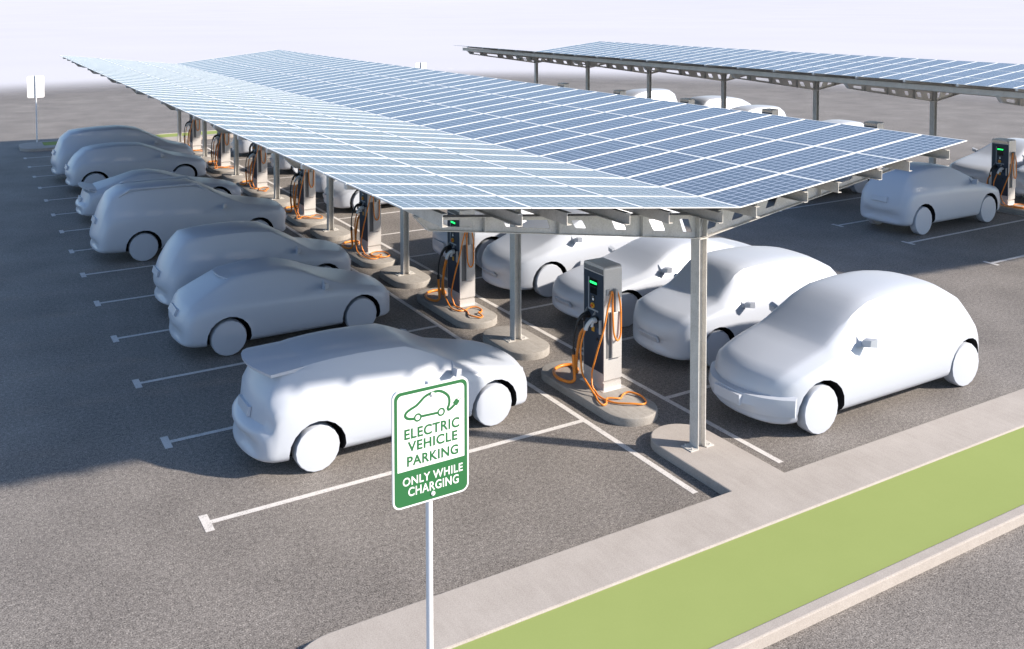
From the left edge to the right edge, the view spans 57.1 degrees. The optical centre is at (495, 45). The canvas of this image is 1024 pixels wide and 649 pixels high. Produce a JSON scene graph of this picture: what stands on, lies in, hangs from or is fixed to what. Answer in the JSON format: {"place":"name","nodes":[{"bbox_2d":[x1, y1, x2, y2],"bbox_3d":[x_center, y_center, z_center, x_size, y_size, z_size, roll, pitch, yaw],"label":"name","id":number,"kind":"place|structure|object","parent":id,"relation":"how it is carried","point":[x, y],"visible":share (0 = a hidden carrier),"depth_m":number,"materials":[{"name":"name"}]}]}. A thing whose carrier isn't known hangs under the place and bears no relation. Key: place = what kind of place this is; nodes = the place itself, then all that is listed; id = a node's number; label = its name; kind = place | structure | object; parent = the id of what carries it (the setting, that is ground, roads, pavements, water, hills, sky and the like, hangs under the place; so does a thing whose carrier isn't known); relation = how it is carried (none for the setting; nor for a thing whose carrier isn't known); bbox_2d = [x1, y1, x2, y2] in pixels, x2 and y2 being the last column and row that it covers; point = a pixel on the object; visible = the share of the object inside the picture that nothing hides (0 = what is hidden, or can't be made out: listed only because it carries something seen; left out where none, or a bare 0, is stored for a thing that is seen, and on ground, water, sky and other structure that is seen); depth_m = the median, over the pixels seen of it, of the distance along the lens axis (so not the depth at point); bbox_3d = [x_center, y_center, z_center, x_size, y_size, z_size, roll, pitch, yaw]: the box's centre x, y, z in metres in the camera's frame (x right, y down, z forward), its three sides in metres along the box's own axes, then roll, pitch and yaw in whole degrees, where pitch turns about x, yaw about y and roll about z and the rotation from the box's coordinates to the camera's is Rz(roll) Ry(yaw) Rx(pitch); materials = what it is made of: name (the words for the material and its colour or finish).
{"place":"outdoors","nodes":[
{"label":"outdoors","id":0,"kind":"place"},
{"bbox_2d":[19,130,232,151],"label":"pavement","id":1,"kind":"structure","parent":0,"point":[31,146],"depth_m":42.88,"materials":[{"name":"grey concrete"}]},
{"bbox_2d":[27,76,44,141],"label":"parking sign","id":2,"kind":"object","parent":1,"relation":"on","point":[35,87],"visible":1,"depth_m":43.48,"materials":[{"name":"white metal"}]},
{"bbox_2d":[193,149,202,154],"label":"charger island","id":3,"kind":"structure","parent":0,"point":[199,152],"depth_m":40.59,"materials":[{"name":"concrete"}]},
{"bbox_2d":[184,114,202,150],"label":"charging station","id":4,"kind":"object","parent":3,"relation":"on","point":[194,138],"visible":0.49,"depth_m":41.33,"materials":[{"name":"silver metal"}]},
{"bbox_2d":[189,114,192,142],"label":"front door","id":5,"kind":"structure","parent":4,"relation":"in","point":[190,116],"depth_m":41.42,"materials":[{"name":"black"}]},
{"bbox_2d":[196,154,217,161],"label":"column island","id":6,"kind":"structure","parent":0,"point":[206,158],"depth_m":39.10,"materials":[{"name":"concrete"}]},
{"bbox_2d":[206,162,233,173],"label":"charger island","id":7,"kind":"structure","parent":0,"point":[221,170],"depth_m":36.45,"materials":[{"name":"concrete"}]},
{"bbox_2d":[206,132,233,168],"bbox_3d":[-10.897,3.701,37.102,0.817,2.043,1.975,-2,3,-30],"label":"charging station","id":8,"kind":"object","parent":7,"relation":"on","point":[222,149],"visible":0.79,"depth_m":37.01,"materials":[{"name":"silver metal"}]},
{"bbox_2d":[217,132,220,158],"bbox_3d":[-10.954,3.630,37.138,0.056,1.615,0.534,-2,3,-30],"label":"front door","id":9,"kind":"structure","parent":8,"relation":"in","point":[219,150],"depth_m":37.12,"materials":[{"name":"black"}]},
{"bbox_2d":[222,172,251,181],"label":"column island","id":10,"kind":"structure","parent":0,"point":[229,177],"depth_m":34.73,"materials":[{"name":"concrete"}]},
{"bbox_2d":[236,181,273,196],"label":"charger island","id":11,"kind":"structure","parent":0,"point":[248,190],"depth_m":32.10,"materials":[{"name":"concrete"}]},
{"bbox_2d":[239,142,268,190],"bbox_3d":[-8.361,3.884,32.734,0.817,2.043,2.085,-2,3,-30],"label":"charging station","id":12,"kind":"object","parent":11,"relation":"on","point":[258,165],"visible":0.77,"depth_m":32.69,"materials":[{"name":"silver metal"}]},
{"bbox_2d":[252,142,256,178],"bbox_3d":[-8.446,3.812,32.817,0.056,1.615,0.534,-2,3,-30],"label":"front door","id":13,"kind":"structure","parent":12,"relation":"in","point":[254,146],"depth_m":32.79,"materials":[{"name":"black"}]},
{"bbox_2d":[260,194,292,206],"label":"column island","id":14,"kind":"structure","parent":0,"point":[285,202],"depth_m":30.59,"materials":[{"name":"concrete"}]},
{"bbox_2d":[283,206,326,226],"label":"charger island","id":15,"kind":"structure","parent":0,"point":[292,216],"depth_m":27.73,"materials":[{"name":"concrete"}]},
{"bbox_2d":[284,168,322,218],"bbox_3d":[-5.880,4.064,28.460,0.817,2.043,1.975,-2,3,-30],"label":"charging station","id":16,"kind":"object","parent":15,"relation":"on","point":[305,185],"visible":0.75,"depth_m":28.37,"materials":[{"name":"silver metal"}]},
{"bbox_2d":[298,168,303,205],"bbox_3d":[-5.937,3.993,28.495,0.056,1.615,0.534,-2,3,-30],"label":"panel","id":17,"kind":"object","parent":16,"relation":"in","point":[301,171],"depth_m":28.46,"materials":[{"name":"black"}]},
{"bbox_2d":[310,224,350,240],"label":"column island","id":18,"kind":"structure","parent":0,"point":[340,234],"depth_m":26.07,"materials":[{"name":"concrete"}]},
{"bbox_2d":[60,50,966,451],"bbox_3d":[-5.886,3.021,28.449,9.917,4.119,36.512,-2,3,-30],"label":"solar carport","id":19,"kind":"object","parent":18,"relation":"on","point":[424,146],"visible":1,"depth_m":16.52,"materials":[{"name":"glass"}]},
{"bbox_2d":[337,240,395,268],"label":"charger island","id":20,"kind":"structure","parent":0,"point":[358,259],"depth_m":23.44,"materials":[{"name":"concrete"}]},
{"bbox_2d":[341,190,389,258],"bbox_3d":[-3.386,4.244,24.163,0.817,2.044,1.918,-2,3,-30],"label":"charging station","id":21,"kind":"object","parent":20,"relation":"on","point":[368,206],"visible":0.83,"depth_m":24.04,"materials":[{"name":"silver metal"}]},
{"bbox_2d":[359,190,367,241],"bbox_3d":[-3.428,4.174,24.174,0.056,1.615,0.534,-2,3,-30],"label":"panel","id":22,"kind":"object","parent":21,"relation":"in","point":[362,196],"depth_m":24.16,"materials":[{"name":"black"}]},
{"bbox_2d":[380,265,430,288],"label":"column island","id":23,"kind":"structure","parent":0,"point":[418,279],"depth_m":21.79,"materials":[{"name":"concrete"}]},
{"bbox_2d":[417,288,496,329],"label":"charger island","id":24,"kind":"structure","parent":0,"point":[444,310],"depth_m":19.30,"materials":[{"name":"concrete"}]},
{"bbox_2d":[424,209,482,317],"bbox_3d":[-0.835,4.428,19.770,0.817,2.043,2.085,-2,3,-30],"label":"charging station","id":25,"kind":"object","parent":24,"relation":"on","point":[459,250],"visible":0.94,"depth_m":19.73,"materials":[{"name":"silver metal"}]},
{"bbox_2d":[447,212,459,292],"bbox_3d":[-0.920,4.356,19.853,0.056,1.615,0.534,-2,3,-30],"label":"panel","id":26,"kind":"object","parent":25,"relation":"in","point":[453,237],"depth_m":19.84,"materials":[{"name":"black"}]},
{"bbox_2d":[0,77,1023,648],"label":"car park","id":27,"kind":"structure","parent":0,"point":[108,499],"depth_m":13.61,"materials":[{"name":"grey asphalt"}]},
{"bbox_2d":[51,125,194,174],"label":"parked car","id":28,"kind":"object","parent":27,"relation":"on","point":[70,143],"visible":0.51,"depth_m":35.08,"materials":[{"name":"grey"}]},
{"bbox_2d":[42,131,216,145],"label":"grass","id":29,"kind":"structure","parent":27,"relation":"on","point":[160,136],"depth_m":45.93,"materials":[{"name":"green plant"}]},
{"bbox_2d":[64,142,207,186],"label":"parked car","id":30,"kind":"object","parent":27,"relation":"on","point":[94,163],"visible":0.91,"depth_m":32.91,"materials":[{"name":"grey"}]},
{"bbox_2d":[75,168,242,215],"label":"parked car","id":31,"kind":"object","parent":27,"relation":"on","point":[88,199],"visible":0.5,"depth_m":28.62,"materials":[{"name":"grey"}]},
{"bbox_2d":[89,176,287,260],"bbox_3d":[-8.101,4.447,25.101,5.052,1.819,2.122,-2,3,-30],"label":"parked car","id":32,"kind":"object","parent":27,"relation":"on","point":[142,220],"visible":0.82,"depth_m":23.99,"materials":[{"name":"grey"}]},
{"bbox_2d":[230,140,251,152],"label":"parked car","id":33,"kind":"object","parent":27,"relation":"on","point":[245,146],"visible":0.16,"depth_m":39.89,"materials":[{"name":"grey"}]},
{"bbox_2d":[152,221,350,305],"bbox_3d":[-5.319,4.710,20.826,4.299,1.651,2.011,-2,3,-30],"label":"parked car","id":34,"kind":"object","parent":27,"relation":"on","point":[187,255],"visible":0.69,"depth_m":19.95,"materials":[{"name":"grey"}]},
{"bbox_2d":[168,257,389,355],"bbox_3d":[-4.191,4.918,18.597,4.320,1.423,1.985,-2,3,-30],"label":"parked car","id":35,"kind":"object","parent":27,"relation":"on","point":[228,309],"visible":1,"depth_m":17.77,"materials":[{"name":"grey"}]},
{"bbox_2d":[269,153,297,172],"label":"parked car","id":36,"kind":"object","parent":27,"relation":"on","point":[284,163],"visible":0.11,"depth_m":35.70,"materials":[{"name":"grey"}]},
{"bbox_2d":[315,171,336,191],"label":"parked car","id":37,"kind":"object","parent":27,"relation":"on","point":[320,182],"visible":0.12,"depth_m":31.27,"materials":[{"name":"grey"}]},
{"bbox_2d":[323,181,386,210],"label":"parked car","id":38,"kind":"object","parent":27,"relation":"on","point":[344,198],"visible":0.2,"depth_m":29.08,"materials":[{"name":"grey"}]},
{"bbox_2d":[232,323,526,471],"bbox_3d":[-1.663,5.057,14.355,4.616,1.500,2.029,-2,3,-30],"label":"parked car","id":39,"kind":"object","parent":27,"relation":"on","point":[312,402],"visible":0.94,"depth_m":13.35,"materials":[{"name":"grey"}]},
{"bbox_2d":[432,209,532,267],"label":"parked car","id":40,"kind":"object","parent":27,"relation":"on","point":[482,241],"visible":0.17,"depth_m":22.93,"materials":[{"name":"grey plastic"}]},
{"bbox_2d":[24,144,1023,531],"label":"road markings","id":41,"kind":"object","parent":27,"relation":"on","point":[204,520],"visible":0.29,"depth_m":15.34,"materials":[{"name":"paint"}]},
{"bbox_2d":[482,208,685,296],"bbox_3d":[2.107,4.546,22.282,5.327,1.822,2.227,-2,3,-30],"label":"parked car","id":42,"kind":"object","parent":27,"relation":"on","point":[546,260],"visible":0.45,"depth_m":20.94,"materials":[{"name":"grey plastic"}]},
{"bbox_2d":[552,237,750,326],"bbox_3d":[3.574,4.833,20.299,5.235,1.414,2.050,-2,3,-30],"label":"parked car","id":43,"kind":"object","parent":27,"relation":"on","point":[648,264],"visible":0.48,"depth_m":19.42,"materials":[{"name":"grey"}]},
{"bbox_2d":[626,88,676,101],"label":"parked car","id":44,"kind":"object","parent":27,"relation":"on","point":[663,94],"visible":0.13,"depth_m":51.55,"materials":[{"name":"grey"}]},
{"bbox_2d":[692,95,750,108],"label":"parked car","id":45,"kind":"object","parent":27,"relation":"on","point":[715,101],"visible":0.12,"depth_m":46.46,"materials":[{"name":"grey"}]},
{"bbox_2d":[633,246,836,366],"bbox_3d":[4.711,4.801,18.043,4.640,1.668,2.120,-2,3,-30],"label":"parked car","id":46,"kind":"object","parent":27,"relation":"on","point":[746,285],"visible":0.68,"depth_m":17.17,"materials":[{"name":"grey plastic"}]},
{"bbox_2d":[452,427,1023,648],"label":"grass","id":47,"kind":"structure","parent":27,"relation":"on","point":[713,596],"depth_m":10.63,"materials":[{"name":"green plant"}]},
{"bbox_2d":[731,105,785,115],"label":"parked car","id":48,"kind":"object","parent":27,"relation":"on","point":[754,108],"visible":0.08,"depth_m":44.26,"materials":[{"name":"grey"}]},
{"bbox_2d":[802,175,869,192],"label":"parked car","id":49,"kind":"object","parent":27,"relation":"on","point":[857,187],"visible":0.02,"depth_m":31.93,"materials":[{"name":"grey"}]},
{"bbox_2d":[708,270,978,433],"bbox_3d":[5.825,4.826,15.589,5.417,1.824,2.134,-2,3,-30],"label":"parked car","id":50,"kind":"object","parent":27,"relation":"on","point":[814,357],"visible":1,"depth_m":14.80,"materials":[{"name":"grey"}]},
{"bbox_2d":[824,119,863,126],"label":"parked car","id":51,"kind":"object","parent":27,"relation":"on","point":[848,122],"visible":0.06,"depth_m":39.96,"materials":[{"name":"grey"}]},
{"bbox_2d":[860,162,999,234],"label":"parked car","id":52,"kind":"object","parent":27,"relation":"on","point":[920,198],"visible":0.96,"depth_m":26.60,"materials":[{"name":"grey"}]},
{"bbox_2d":[949,138,1023,184],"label":"parked car","id":53,"kind":"object","parent":27,"relation":"on","point":[976,164],"visible":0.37,"depth_m":32.71,"materials":[{"name":"grey"}]},
{"bbox_2d":[997,205,1023,215],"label":"charger island","id":54,"kind":"structure","parent":27,"relation":"on","point":[1011,210],"depth_m":29.03,"materials":[{"name":"concrete"}]},
{"bbox_2d":[986,138,1023,208],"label":"charging station","id":55,"kind":"object","parent":54,"relation":"on","point":[1003,172],"visible":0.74,"depth_m":29.58,"materials":[{"name":"silver metal"}]},
{"bbox_2d":[991,143,1008,195],"bbox_3d":[15.881,3.898,29.690,0.056,1.615,0.534,-2,3,-30],"label":"panel","id":56,"kind":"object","parent":55,"relation":"in","point":[999,151],"depth_m":29.67,"materials":[{"name":"black"}]},
{"bbox_2d":[1015,165,1023,197],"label":"parked car","id":57,"kind":"object","parent":27,"relation":"on","point":[1019,190],"visible":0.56,"depth_m":30.61,"materials":[{"name":"grey"}]},
{"bbox_2d":[0,0,1023,92],"bbox_3d":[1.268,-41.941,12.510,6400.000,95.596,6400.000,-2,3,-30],"label":"sky","id":58,"kind":"structure","parent":0,"point":[38,37],"depth_m":241.46,"materials":[{"name":"white"}]},
{"bbox_2d":[483,326,549,360],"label":"column island","id":59,"kind":"structure","parent":0,"point":[532,347],"depth_m":17.52,"materials":[{"name":"concrete"}]},
{"bbox_2d":[558,83,568,87],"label":"charging station","id":60,"kind":"object","parent":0,"point":[566,85],"visible":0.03,"depth_m":51.26,"materials":[{"name":"silver metal"}]},
{"bbox_2d":[541,361,657,426],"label":"charger island","id":61,"kind":"structure","parent":0,"point":[578,390],"depth_m":15.03,"materials":[{"name":"concrete"}]},
{"bbox_2d":[552,257,646,405],"bbox_3d":[1.646,4.608,15.496,0.817,2.043,1.975,-2,3,-30],"label":"charging station","id":62,"kind":"object","parent":61,"relation":"on","point":[601,316],"visible":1,"depth_m":15.42,"materials":[{"name":"silver metal"}]},
{"bbox_2d":[584,268,602,373],"bbox_3d":[1.589,4.537,15.531,0.056,1.615,0.534,-2,3,-30],"label":"panel","id":63,"kind":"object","parent":62,"relation":"in","point":[593,282],"depth_m":15.52,"materials":[{"name":"black"}]},
{"bbox_2d":[613,90,625,94],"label":"charging station","id":64,"kind":"object","parent":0,"point":[621,92],"visible":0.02,"depth_m":46.94,"materials":[{"name":"silver metal"}]},
{"bbox_2d":[303,388,1023,648],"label":"pavement","id":65,"kind":"structure","parent":0,"point":[756,493],"depth_m":11.11,"materials":[{"name":"grey concrete"}]},
{"bbox_2d":[391,376,468,648],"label":"parking sign","id":66,"kind":"object","parent":65,"relation":"on","point":[430,437],"visible":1,"depth_m":8.03,"materials":[{"name":"white metal"}]},
{"bbox_2d":[680,98,694,103],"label":"charging station","id":67,"kind":"object","parent":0,"point":[688,100],"visible":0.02,"depth_m":42.65,"materials":[{"name":"silver metal"}]},
{"bbox_2d":[762,108,778,114],"bbox_3d":[11.121,3.603,38.350,0.817,2.043,2.085,-2,3,-30],"label":"charging station","id":68,"kind":"object","parent":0,"point":[771,111],"visible":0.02,"depth_m":38.32,"materials":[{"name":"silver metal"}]},
{"bbox_2d":[864,121,883,168],"bbox_3d":[13.602,3.783,34.076,0.817,2.043,1.975,-2,3,-30],"label":"charging station","id":69,"kind":"object","parent":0,"point":[875,124],"visible":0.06,"depth_m":34.01,"materials":[{"name":"silver metal"}]},
{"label":"pavement","id":70,"kind":"structure","parent":0,"visible":0},
{"bbox_2d":[415,62,426,68],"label":"parking sign","id":71,"kind":"object","parent":70,"relation":"on","point":[422,65],"visible":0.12,"depth_m":53.04,"materials":[{"name":"white metal"}]},
{"bbox_3d":[12.327,4.776,36.350,0.900,0.140,1.600,-2,3,-30],"label":"column island","id":72,"kind":"object","parent":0,"visible":0},
{"bbox_2d":[455,41,1023,163],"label":"solar carport","id":73,"kind":"object","parent":72,"relation":"on","point":[1002,82],"visible":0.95,"depth_m":37.04,"materials":[{"name":"glass"}]}
]}

